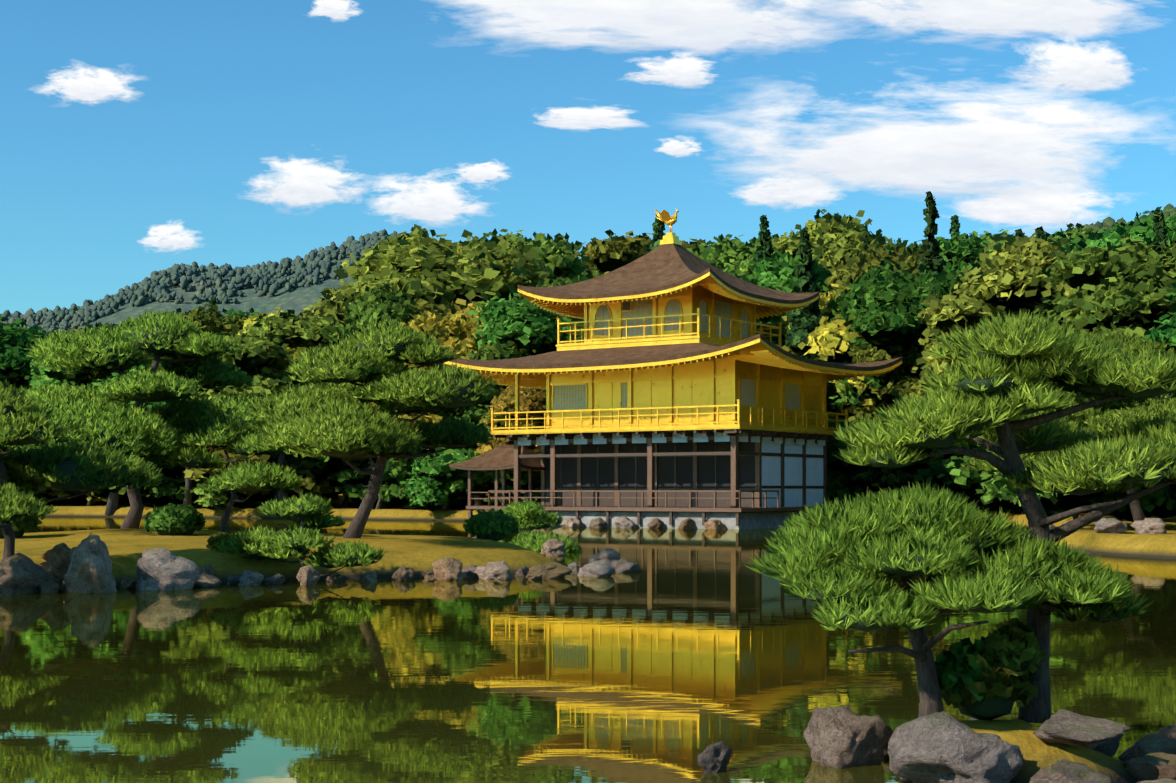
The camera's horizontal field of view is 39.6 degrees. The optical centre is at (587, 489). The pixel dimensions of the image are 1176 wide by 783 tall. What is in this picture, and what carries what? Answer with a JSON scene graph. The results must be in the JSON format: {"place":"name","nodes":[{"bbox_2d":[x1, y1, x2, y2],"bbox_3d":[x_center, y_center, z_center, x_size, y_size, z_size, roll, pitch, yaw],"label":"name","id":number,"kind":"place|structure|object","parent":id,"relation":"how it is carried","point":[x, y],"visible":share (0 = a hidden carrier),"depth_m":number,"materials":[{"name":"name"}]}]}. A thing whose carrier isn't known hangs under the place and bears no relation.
{"place":"outdoors","nodes":[
{"label":"outdoors","id":0,"kind":"place"},
{"bbox_2d":[39,67,135,103],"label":"cloud","id":1,"kind":"structure","parent":0,"point":[88,85],"depth_m":5076.44,"materials":[{"name":"white"}]},
{"bbox_2d":[139,223,196,250],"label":"cloud","id":2,"kind":"structure","parent":0,"point":[162,236],"depth_m":5287.68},
{"bbox_2d":[250,159,363,206],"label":"cloud","id":3,"kind":"structure","parent":0,"point":[295,182],"depth_m":5138.03,"materials":[{"name":"white"}]},
{"bbox_2d":[310,0,359,20],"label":"cloud","id":4,"kind":"structure","parent":0,"point":[335,9],"depth_m":5467.75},
{"bbox_2d":[373,174,486,224],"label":"cloud","id":5,"kind":"structure","parent":0,"point":[432,201],"depth_m":5191.10,"materials":[{"name":"white"}]},
{"bbox_2d":[457,162,509,182],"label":"cloud","id":6,"kind":"structure","parent":0,"point":[481,173],"depth_m":5442.43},
{"bbox_2d":[0,517,1175,782],"bbox_3d":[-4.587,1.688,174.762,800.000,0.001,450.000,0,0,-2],"label":"pond water","id":7,"kind":"structure","parent":0,"point":[676,655],"depth_m":15.07,"materials":[{"name":"liquid"}]},
{"bbox_2d":[0,553,47,595],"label":"shore rock","id":8,"kind":"object","parent":7,"relation":"in","point":[20,573],"visible":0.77,"depth_m":26.34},
{"bbox_2d":[37,576,60,593],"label":"shore rock","id":9,"kind":"object","parent":7,"relation":"on","point":[48,584],"visible":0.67,"depth_m":26.64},
{"bbox_2d":[39,551,67,590],"bbox_3d":[-8.985,1.527,27.174,0.630,0.998,0.472,-5,7,-27],"label":"shore rock","id":10,"kind":"object","parent":7,"relation":"in","point":[54,564],"visible":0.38,"depth_m":27.08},
{"bbox_2d":[60,533,116,592],"bbox_3d":[-8.264,1.459,27.019,0.901,1.371,1.459,-8,8,0],"label":"shore rock","id":11,"kind":"object","parent":7,"relation":"in","point":[89,570],"visible":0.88,"depth_m":26.68,"materials":[{"name":"stone"}]},
{"bbox_2d":[135,547,201,590],"bbox_3d":[-7.165,1.498,27.708,1.097,1.028,0.769,9,-16,-28],"label":"shore rock","id":12,"kind":"object","parent":7,"relation":"in","point":[162,568],"visible":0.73,"depth_m":27.46,"materials":[{"name":"stone"}]},
{"bbox_2d":[296,565,319,584],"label":"shore rock","id":13,"kind":"object","parent":7,"relation":"in","point":[308,575],"visible":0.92,"depth_m":28.95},
{"bbox_2d":[432,557,466,579],"bbox_3d":[-2.614,1.548,30.726,0.812,0.523,0.683,8,16,33],"label":"shore rock","id":14,"kind":"object","parent":7,"relation":"in","point":[446,568],"visible":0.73,"depth_m":30.56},
{"bbox_2d":[473,561,512,579],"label":"shore rock","id":15,"kind":"object","parent":7,"relation":"in","point":[496,570],"visible":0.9,"depth_m":30.66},
{"bbox_2d":[527,562,571,578],"bbox_3d":[-0.749,1.618,31.375,0.805,0.452,0.936,0,0,-15],"label":"shore rock","id":16,"kind":"object","parent":7,"relation":"in","point":[552,570],"visible":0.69,"depth_m":31.15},
{"bbox_2d":[540,539,565,555],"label":"shore rock","id":17,"kind":"object","parent":7,"relation":"in","point":[553,547],"visible":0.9,"depth_m":41.60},
{"bbox_2d":[577,560,614,576],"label":"shore rock","id":18,"kind":"object","parent":7,"relation":"in","point":[600,568],"visible":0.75,"depth_m":31.74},
{"bbox_2d":[588,548,620,562],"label":"shore rock","id":19,"kind":"object","parent":7,"relation":"in","point":[608,555],"visible":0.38,"depth_m":36.15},
{"bbox_2d":[697,741,731,772],"bbox_3d":[0.748,1.635,9.810,0.255,0.238,0.174,-5,3,-19],"label":"rock","id":20,"kind":"object","parent":7,"relation":"in","point":[714,757],"visible":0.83,"depth_m":9.75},
{"bbox_2d":[803,705,892,767],"bbox_3d":[1.619,1.608,10.128,0.458,0.547,0.415,0,0,-16],"label":"islet rock","id":21,"kind":"object","parent":7,"relation":"on","point":[845,736],"visible":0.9,"depth_m":10.00,"materials":[{"name":"stone"}]},
{"bbox_2d":[1093,733,1122,756],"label":"islet rock","id":22,"kind":"object","parent":7,"relation":"on","point":[1110,747],"visible":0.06,"depth_m":10.18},
{"bbox_2d":[1118,723,1175,760],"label":"islet rock","id":23,"kind":"object","parent":7,"relation":"on","point":[1163,739],"visible":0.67,"depth_m":9.96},
{"bbox_2d":[1124,752,1175,781],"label":"islet rock","id":24,"kind":"object","parent":7,"relation":"on","point":[1156,766],"visible":0.85,"depth_m":9.32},
{"bbox_2d":[0,255,1175,782],"bbox_3d":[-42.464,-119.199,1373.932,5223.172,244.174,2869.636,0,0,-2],"label":"ground","id":25,"kind":"structure","parent":0,"point":[418,555],"depth_m":34.55,"materials":[{"name":"plant"}]},
{"bbox_2d":[0,517,41,537],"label":"island shrub","id":26,"kind":"object","parent":25,"relation":"on","point":[17,526],"depth_m":35.22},
{"bbox_2d":[0,316,53,390],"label":"broadleaf tree","id":27,"kind":"object","parent":25,"relation":"on","point":[15,359],"visible":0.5,"depth_m":103.92,"materials":[{"name":"green plant"}]},
{"bbox_2d":[41,543,70,566],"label":"shore rock","id":28,"kind":"object","parent":25,"relation":"on","point":[63,550],"visible":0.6,"depth_m":28.26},
{"bbox_2d":[0,380,162,557],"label":"island pine","id":29,"kind":"object","parent":25,"relation":"on","point":[24,467],"depth_m":27.64,"materials":[{"name":"plant"}]},
{"bbox_2d":[24,322,152,514],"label":"broadleaf tree","id":30,"kind":"object","parent":25,"relation":"on","point":[46,376],"visible":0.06,"depth_m":98.26,"materials":[{"name":"green plant"}]},
{"bbox_2d":[39,491,147,505],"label":"shore bush","id":31,"kind":"object","parent":25,"relation":"on","point":[123,500],"depth_m":104.89,"materials":[{"name":"green plant"}]},
{"bbox_2d":[89,466,184,502],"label":"shore bush","id":32,"kind":"object","parent":25,"relation":"on","point":[167,476],"visible":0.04,"depth_m":99.92,"materials":[{"name":"green plant"}]},
{"bbox_2d":[5,309,277,528],"bbox_3d":[-10.203,-1.586,37.799,8.088,5.490,8.235,0,0,-2],"label":"island pine","id":33,"kind":"object","parent":25,"relation":"on","point":[157,430],"depth_m":37.89,"materials":[{"name":"plant"}]},
{"bbox_2d":[126,355,191,505],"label":"broadleaf tree","id":34,"kind":"object","parent":25,"relation":"on","point":[188,486],"depth_m":98.55,"materials":[{"name":"green plant"}]},
{"bbox_2d":[141,456,203,505],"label":"shore bush","id":35,"kind":"object","parent":25,"relation":"on","point":[174,495],"visible":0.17,"depth_m":99.02,"materials":[{"name":"green plant"}]},
{"bbox_2d":[143,503,205,535],"bbox_3d":[-9.008,0.693,35.575,1.344,0.835,1.251,0,0,-2],"label":"island shrub","id":36,"kind":"object","parent":25,"relation":"on","point":[175,517],"depth_m":35.22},
{"bbox_2d":[100,303,259,506],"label":"tree","id":37,"kind":"object","parent":25,"relation":"on","point":[204,319],"visible":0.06,"depth_m":102.40,"materials":[{"name":"green plant"}]},
{"bbox_2d":[0,229,396,334],"bbox_3d":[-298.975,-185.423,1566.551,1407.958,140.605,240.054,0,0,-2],"label":"ridge forest","id":38,"kind":"object","parent":25,"relation":"on","point":[229,280],"visible":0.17,"depth_m":1496.57,"materials":[{"name":"plant"}]},
{"bbox_2d":[193,483,253,510],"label":"shore bush","id":39,"kind":"object","parent":25,"relation":"on","point":[215,500],"visible":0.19,"depth_m":96.54,"materials":[{"name":"green plant"}]},
{"bbox_2d":[161,417,302,531],"bbox_3d":[-8.213,-0.292,37.184,2.831,2.775,4.239,0,0,-24],"label":"island pine","id":40,"kind":"object","parent":25,"relation":"on","point":[201,436],"depth_m":37.07,"materials":[{"name":"plant"}]},
{"bbox_2d":[169,309,347,502],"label":"broadleaf tree","id":41,"kind":"object","parent":25,"relation":"on","point":[261,344],"visible":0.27,"depth_m":92.88,"materials":[{"name":"green plant"}]},
{"bbox_2d":[184,446,335,502],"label":"shore bush","id":42,"kind":"object","parent":25,"relation":"on","point":[317,484],"visible":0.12,"depth_m":94.54,"materials":[{"name":"green plant"}]},
{"bbox_2d":[238,307,318,380],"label":"tree","id":43,"kind":"object","parent":25,"relation":"on","point":[294,349],"visible":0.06,"depth_m":96.26,"materials":[{"name":"yellow plant"}]},
{"bbox_2d":[214,492,386,575],"bbox_3d":[-5.369,1.127,29.990,3.313,2.266,1.899,0,0,26],"label":"island pine","id":44,"kind":"object","parent":25,"relation":"on","point":[265,539],"depth_m":29.67,"materials":[{"name":"plant"}]},
{"bbox_2d":[267,452,378,507],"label":"shore bush","id":45,"kind":"object","parent":25,"relation":"on","point":[309,464],"visible":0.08,"depth_m":95.48,"materials":[{"name":"green plant"}]},
{"bbox_2d":[302,291,360,321],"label":"broadleaf tree","id":46,"kind":"object","parent":25,"relation":"on","point":[328,308],"visible":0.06,"depth_m":103.82,"materials":[{"name":"green plant"}]},
{"bbox_2d":[307,448,423,508],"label":"shore bush","id":47,"kind":"object","parent":25,"relation":"on","point":[355,486],"visible":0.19,"depth_m":92.84,"materials":[{"name":"green plant"}]},
{"bbox_2d":[321,283,421,508],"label":"tree","id":48,"kind":"object","parent":25,"relation":"on","point":[380,305],"visible":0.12,"depth_m":93.89,"materials":[{"name":"green plant"}]},
{"bbox_2d":[248,318,498,537],"bbox_3d":[-4.712,-1.241,34.790,5.565,4.944,6.195,0,0,-2],"label":"island pine","id":49,"kind":"object","parent":25,"relation":"on","point":[331,403],"depth_m":34.04,"materials":[{"name":"plant"}]},
{"bbox_2d":[333,295,450,505],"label":"broadleaf tree","id":50,"kind":"object","parent":25,"relation":"on","point":[426,303],"visible":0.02,"depth_m":96.39,"materials":[{"name":"green plant"}]},
{"bbox_2d":[369,309,483,509],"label":"tree","id":51,"kind":"object","parent":25,"relation":"on","point":[428,322],"visible":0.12,"depth_m":90.22,"materials":[{"name":"yellow plant"}]},
{"bbox_2d":[399,452,467,511],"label":"shore bush","id":52,"kind":"object","parent":25,"relation":"on","point":[430,491],"visible":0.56,"depth_m":88.34,"materials":[{"name":"green plant"}]},
{"bbox_2d":[320,224,562,305],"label":"broadleaf tree","id":53,"kind":"object","parent":25,"relation":"on","point":[417,262],"visible":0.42,"depth_m":101.13,"materials":[{"name":"green plant"}]},
{"bbox_2d":[404,293,499,509],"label":"maple tree","id":54,"kind":"object","parent":25,"relation":"on","point":[470,328],"visible":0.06,"depth_m":90.65,"materials":[{"name":"yellow plant"}]},
{"bbox_2d":[419,420,540,504],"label":"shore bush","id":55,"kind":"object","parent":25,"relation":"on","point":[442,461],"visible":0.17,"depth_m":85.82,"materials":[{"name":"green plant"}]},
{"bbox_2d":[434,381,533,509],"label":"tree","id":56,"kind":"object","parent":25,"relation":"on","point":[471,414],"visible":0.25,"depth_m":86.21,"materials":[{"name":"green plant"}]},
{"bbox_2d":[463,508,518,540],"bbox_3d":[-2.311,0.867,38.762,1.365,0.874,1.224,0,0,-2],"label":"island shrub","id":57,"kind":"object","parent":25,"relation":"on","point":[498,522],"depth_m":38.44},
{"bbox_2d":[442,337,553,408],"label":"tree","id":58,"kind":"object","parent":25,"relation":"on","point":[503,349],"visible":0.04,"depth_m":86.89,"materials":[{"name":"green plant"}]},
{"bbox_2d":[473,449,540,504],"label":"shore bush","id":59,"kind":"object","parent":25,"relation":"on","point":[489,478],"visible":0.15,"depth_m":86.04,"materials":[{"name":"green plant"}]},
{"bbox_2d":[474,386,545,500],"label":"tree","id":60,"kind":"object","parent":25,"relation":"on","point":[532,399],"visible":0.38,"depth_m":84.20,"materials":[{"name":"yellow plant"}]},
{"bbox_2d":[466,293,583,353],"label":"broadleaf tree","id":61,"kind":"object","parent":25,"relation":"on","point":[522,322],"visible":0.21,"depth_m":88.07,"materials":[{"name":"green plant"}]},
{"bbox_2d":[468,229,592,280],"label":"broadleaf tree","id":62,"kind":"object","parent":25,"relation":"on","point":[557,256],"visible":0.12,"depth_m":119.00,"materials":[{"name":"green plant"}]},
{"bbox_2d":[496,498,582,552],"bbox_3d":[-1.649,1.341,45.230,3.036,2.248,3.364,0,0,-2],"label":"island pine","id":63,"kind":"object","parent":25,"relation":"on","point":[521,538],"depth_m":45.09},
{"bbox_2d":[574,229,716,277],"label":"broadleaf tree","id":64,"kind":"object","parent":25,"relation":"on","point":[610,254],"visible":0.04,"depth_m":131.63,"materials":[{"name":"green plant"}]},
{"bbox_2d":[648,215,665,252],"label":"cedar tree","id":65,"kind":"object","parent":25,"relation":"on","point":[658,225],"depth_m":98.77,"materials":[{"name":"green plant"}]},
{"bbox_2d":[443,209,901,528],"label":"golden pavilion","id":66,"kind":"structure","parent":25,"relation":"on","point":[677,388],"depth_m":73.83,"materials":[{"name":"gold metal"}]},
{"bbox_2d":[685,234,763,276],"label":"broadleaf tree","id":67,"kind":"object","parent":25,"relation":"on","point":[736,254],"visible":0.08,"depth_m":120.56,"materials":[{"name":"green plant"}]},
{"bbox_2d":[753,215,774,326],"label":"cedar tree","id":68,"kind":"object","parent":25,"relation":"on","point":[764,238],"visible":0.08,"depth_m":98.23,"materials":[{"name":"green plant"}]},
{"bbox_2d":[726,248,838,352],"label":"tree","id":69,"kind":"object","parent":25,"relation":"on","point":[775,271],"visible":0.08,"depth_m":92.85,"materials":[{"name":"green plant"}]},
{"bbox_2d":[783,228,833,410],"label":"cedar tree","id":70,"kind":"object","parent":25,"relation":"on","point":[804,321],"visible":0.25,"depth_m":86.68,"materials":[{"name":"green plant"}]},
{"bbox_2d":[756,209,890,265],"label":"broadleaf tree","id":71,"kind":"object","parent":25,"relation":"on","point":[836,235],"visible":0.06,"depth_m":117.20,"materials":[{"name":"green plant"}]},
{"bbox_2d":[773,281,886,412],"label":"tree","id":72,"kind":"object","parent":25,"relation":"on","point":[827,340],"visible":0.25,"depth_m":85.28,"materials":[{"name":"yellow plant"}]},
{"bbox_2d":[827,411,871,503],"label":"shore bush","id":73,"kind":"object","parent":25,"relation":"on","point":[837,485],"visible":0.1,"depth_m":80.41,"materials":[{"name":"green plant"}]},
{"bbox_2d":[836,466,881,503],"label":"shore bush","id":74,"kind":"object","parent":25,"relation":"on","point":[855,477],"visible":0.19,"depth_m":81.18,"materials":[{"name":"green plant"}]},
{"bbox_2d":[818,243,920,288],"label":"broadleaf tree","id":75,"kind":"object","parent":25,"relation":"on","point":[849,267],"visible":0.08,"depth_m":106.84,"materials":[{"name":"green plant"}]},
{"bbox_2d":[837,418,926,502],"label":"tree","id":76,"kind":"object","parent":25,"relation":"on","point":[885,478],"visible":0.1,"depth_m":79.94,"materials":[{"name":"green plant"}]},
{"bbox_2d":[830,332,936,423],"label":"broadleaf tree","id":77,"kind":"object","parent":25,"relation":"on","point":[899,390],"visible":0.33,"depth_m":84.07,"materials":[{"name":"green plant"}]},
{"bbox_2d":[825,259,967,421],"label":"tree","id":78,"kind":"object","parent":25,"relation":"on","point":[883,305],"visible":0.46,"depth_m":83.89,"materials":[{"name":"green plant"}]},
{"bbox_2d":[917,191,946,274],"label":"cedar tree","id":79,"kind":"object","parent":25,"relation":"on","point":[929,255],"visible":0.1,"depth_m":97.53,"materials":[{"name":"green plant"}]},
{"bbox_2d":[886,233,989,272],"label":"broadleaf tree","id":80,"kind":"object","parent":25,"relation":"on","point":[959,253],"visible":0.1,"depth_m":132.01,"materials":[{"name":"green plant"}]},
{"bbox_2d":[745,480,1154,716],"bbox_3d":[2.166,0.704,9.850,2.453,1.522,2.084,0,0,-2],"label":"pine tree","id":81,"kind":"object","parent":25,"relation":"on","point":[849,566],"depth_m":9.40,"materials":[{"name":"plant"}]},
{"bbox_2d":[888,711,1022,782],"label":"islet rock","id":82,"kind":"object","parent":25,"relation":"on","point":[941,747],"visible":1,"depth_m":8.97,"materials":[{"name":"stone"}]},
{"bbox_2d":[913,442,1024,513],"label":"shore bush","id":83,"kind":"object","parent":25,"relation":"on","point":[955,476],"visible":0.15,"depth_m":75.07,"materials":[{"name":"green plant"}]},
{"bbox_2d":[916,439,1022,512],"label":"tree","id":84,"kind":"object","parent":25,"relation":"on","point":[976,496],"visible":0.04,"depth_m":78.34,"materials":[{"name":"green plant"}]},
{"bbox_2d":[935,637,1004,700],"bbox_3d":[2.260,1.099,9.876,0.444,0.417,0.398,0,0,-2],"label":"bush","id":85,"kind":"object","parent":25,"relation":"on","point":[949,671],"depth_m":9.77,"materials":[{"name":"plant"}]},
{"bbox_2d":[940,636,1037,719],"bbox_3d":[2.431,1.154,9.927,0.611,0.524,0.558,0,0,-2],"label":"bush","id":86,"kind":"object","parent":25,"relation":"on","point":[1022,688],"depth_m":9.77,"materials":[{"name":"plant"}]},
{"bbox_2d":[910,232,1080,390],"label":"tree","id":87,"kind":"object","parent":25,"relation":"on","point":[1009,276],"visible":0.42,"depth_m":78.81,"materials":[{"name":"green plant"}]},
{"bbox_2d":[976,471,1023,513],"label":"bank tree","id":88,"kind":"object","parent":25,"relation":"on","point":[987,497],"visible":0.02,"depth_m":72.77,"materials":[{"name":"green plant"}]},
{"bbox_2d":[832,308,1175,722],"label":"tall pine","id":89,"kind":"object","parent":25,"relation":"on","point":[940,411],"depth_m":9.74,"materials":[{"name":"plant"}]},
{"bbox_2d":[983,617,1046,677],"bbox_3d":[2.566,0.998,9.889,0.415,0.454,0.388,0,0,-2],"label":"bush","id":90,"kind":"object","parent":25,"relation":"on","point":[1022,642],"depth_m":9.80,"materials":[{"name":"plant"}]},
{"bbox_2d":[993,479,1093,519],"bbox_3d":[17.427,-1.185,57.871,6.925,5.252,7.790,0,0,-40],"label":"bank tree","id":91,"kind":"object","parent":25,"relation":"on","point":[1051,504],"depth_m":57.03,"materials":[{"name":"green plant"}]},
{"bbox_2d":[961,328,1175,520],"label":"pine","id":92,"kind":"object","parent":25,"relation":"on","point":[1098,418],"depth_m":44.91,"materials":[{"name":"plant"}]},
{"bbox_2d":[1045,223,1095,246],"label":"broadleaf tree","id":93,"kind":"object","parent":25,"relation":"on","point":[1070,233],"depth_m":157.44,"materials":[{"name":"green plant"}]},
{"bbox_2d":[1029,759,1113,782],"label":"islet rock","id":94,"kind":"object","parent":25,"relation":"on","point":[1062,771],"visible":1,"depth_m":8.76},
{"bbox_2d":[1033,709,1131,749],"bbox_3d":[2.777,1.363,9.302,0.531,0.191,0.507,3,7,-10],"label":"islet rock","id":95,"kind":"object","parent":25,"relation":"on","point":[1061,726],"visible":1,"depth_m":9.17,"materials":[{"name":"stone"}]},
{"bbox_2d":[1032,237,1175,387],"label":"tree","id":96,"kind":"object","parent":25,"relation":"on","point":[1124,290],"visible":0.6,"depth_m":60.33,"materials":[{"name":"green plant"}]},
{"bbox_2d":[1035,483,1175,522],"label":"bank tree","id":97,"kind":"object","parent":25,"relation":"on","point":[1161,503],"visible":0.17,"depth_m":49.04,"materials":[{"name":"green plant"}]},
{"bbox_2d":[1094,518,1127,533],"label":"bank rock","id":98,"kind":"object","parent":25,"relation":"on","point":[1109,525],"visible":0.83,"depth_m":44.20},
{"bbox_2d":[1055,204,1175,232],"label":"hill forest","id":99,"kind":"object","parent":25,"relation":"on","point":[1108,222],"depth_m":621.67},
{"bbox_2d":[1066,209,1175,252],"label":"broadleaf tree","id":100,"kind":"object","parent":25,"relation":"on","point":[1136,228],"visible":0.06,"depth_m":124.75,"materials":[{"name":"green plant"}]},
{"bbox_2d":[1130,518,1166,533],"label":"bank rock","id":101,"kind":"object","parent":25,"relation":"on","point":[1151,526],"visible":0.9,"depth_m":43.71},
{"bbox_2d":[1139,281,1175,353],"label":"tree","id":102,"kind":"object","parent":25,"relation":"on","point":[1165,332],"visible":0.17,"depth_m":49.83,"materials":[{"name":"green plant"}]},
{"bbox_2d":[1152,206,1169,247],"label":"conifer tree","id":103,"kind":"object","parent":25,"relation":"on","point":[1160,231],"visible":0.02,"depth_m":70.54,"materials":[{"name":"green plant"}]},
{"bbox_2d":[0,0,1175,313],"label":"sky","id":104,"kind":"structure","parent":0,"point":[225,90],"materials":[{"name":"blue"}]},
{"bbox_2d":[537,104,642,129],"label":"cloud","id":105,"kind":"structure","parent":0,"point":[578,118],"depth_m":5248.39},
{"bbox_2d":[448,0,839,53],"bbox_3d":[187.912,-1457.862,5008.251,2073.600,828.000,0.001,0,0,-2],"label":"cloud","id":106,"kind":"structure","parent":0,"point":[706,26],"depth_m":5008.66,"materials":[{"name":"white"}]},
{"bbox_2d":[629,52,715,87],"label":"cloud","id":107,"kind":"structure","parent":0,"point":[684,70],"depth_m":5298.73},
{"bbox_2d":[656,137,714,158],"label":"cloud","id":108,"kind":"structure","parent":0,"point":[675,148],"depth_m":5380.97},
{"bbox_2d":[736,178,840,207],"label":"cloud","id":109,"kind":"structure","parent":0,"point":[773,192],"depth_m":5433.38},
{"bbox_2d":[599,21,1175,198],"bbox_3d":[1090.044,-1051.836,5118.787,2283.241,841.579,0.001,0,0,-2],"label":"cloud","id":110,"kind":"structure","parent":0,"point":[1010,142],"depth_m":5121.25,"materials":[{"name":"white"}]},
{"bbox_2d":[715,0,1137,63],"bbox_3d":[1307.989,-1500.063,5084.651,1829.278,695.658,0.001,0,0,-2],"label":"cloud","id":111,"kind":"structure","parent":0,"point":[1020,18],"depth_m":5082.70,"materials":[{"name":"white"}]},
{"bbox_2d":[956,182,1110,230],"bbox_3d":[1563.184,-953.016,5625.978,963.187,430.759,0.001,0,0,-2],"label":"cloud","id":112,"kind":"structure","parent":0,"point":[1043,209],"depth_m":5625.72,"materials":[{"name":"white"}]},
{"bbox_2d":[1015,35,1130,91],"bbox_3d":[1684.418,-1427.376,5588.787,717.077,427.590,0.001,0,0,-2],"label":"cloud","id":113,"kind":"structure","parent":0,"point":[1076,66],"depth_m":5588.26,"materials":[{"name":"white"}]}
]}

